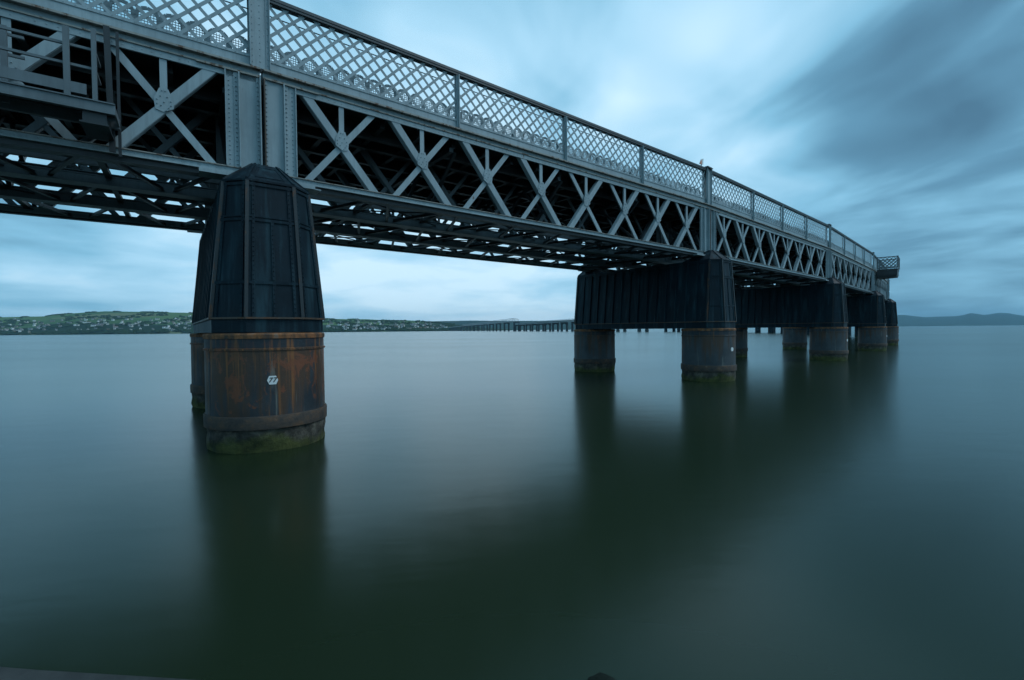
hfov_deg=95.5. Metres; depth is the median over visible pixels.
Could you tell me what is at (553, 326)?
bridge pier
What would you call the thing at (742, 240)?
bridge span
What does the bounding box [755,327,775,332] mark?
bridge pier
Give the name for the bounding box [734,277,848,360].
bridge pier
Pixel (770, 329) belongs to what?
bridge pier
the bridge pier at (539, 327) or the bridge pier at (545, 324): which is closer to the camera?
the bridge pier at (545, 324)
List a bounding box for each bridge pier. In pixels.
[189,163,326,453]
[538,324,543,330]
[544,323,550,330]
[552,323,558,330]
[560,322,567,330]
[574,250,736,381]
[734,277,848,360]
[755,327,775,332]
[768,327,773,332]
[782,291,887,350]
[885,299,898,344]
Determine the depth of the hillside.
2486.57 m
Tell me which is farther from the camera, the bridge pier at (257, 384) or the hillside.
the hillside
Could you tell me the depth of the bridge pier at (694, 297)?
23.99 m
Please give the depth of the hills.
8210.88 m
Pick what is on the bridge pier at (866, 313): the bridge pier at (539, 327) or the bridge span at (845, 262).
the bridge span at (845, 262)
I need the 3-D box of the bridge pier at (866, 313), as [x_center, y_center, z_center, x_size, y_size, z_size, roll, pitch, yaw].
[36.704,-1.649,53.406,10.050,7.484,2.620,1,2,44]
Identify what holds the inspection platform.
hanging from the bridge span at (191, 114)
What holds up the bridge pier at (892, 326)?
in the water
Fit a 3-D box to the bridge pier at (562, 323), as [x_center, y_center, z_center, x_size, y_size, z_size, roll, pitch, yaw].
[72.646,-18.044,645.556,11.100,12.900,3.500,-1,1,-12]
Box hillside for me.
[0,311,507,334]
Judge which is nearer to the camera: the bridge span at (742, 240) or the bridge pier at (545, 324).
the bridge span at (742, 240)
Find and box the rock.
[587,672,615,679]
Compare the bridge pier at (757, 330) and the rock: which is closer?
the rock
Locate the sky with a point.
(897, 126)
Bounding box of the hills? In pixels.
[897,313,1023,325]
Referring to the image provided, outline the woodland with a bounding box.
[0,311,476,334]
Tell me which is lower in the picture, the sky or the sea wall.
the sea wall
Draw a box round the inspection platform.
[0,24,121,156]
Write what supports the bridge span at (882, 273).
on the bridge pier at (866, 313)
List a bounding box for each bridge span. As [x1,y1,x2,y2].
[0,0,262,233]
[247,0,709,271]
[594,166,830,286]
[733,224,873,293]
[805,252,899,300]
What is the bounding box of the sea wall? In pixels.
[0,667,191,679]
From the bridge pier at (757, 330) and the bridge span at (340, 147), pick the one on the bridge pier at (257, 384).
the bridge span at (340, 147)
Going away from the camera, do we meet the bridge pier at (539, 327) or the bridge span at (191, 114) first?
the bridge span at (191, 114)
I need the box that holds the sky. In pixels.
[0,0,1023,320]
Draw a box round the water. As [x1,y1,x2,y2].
[0,325,1023,679]

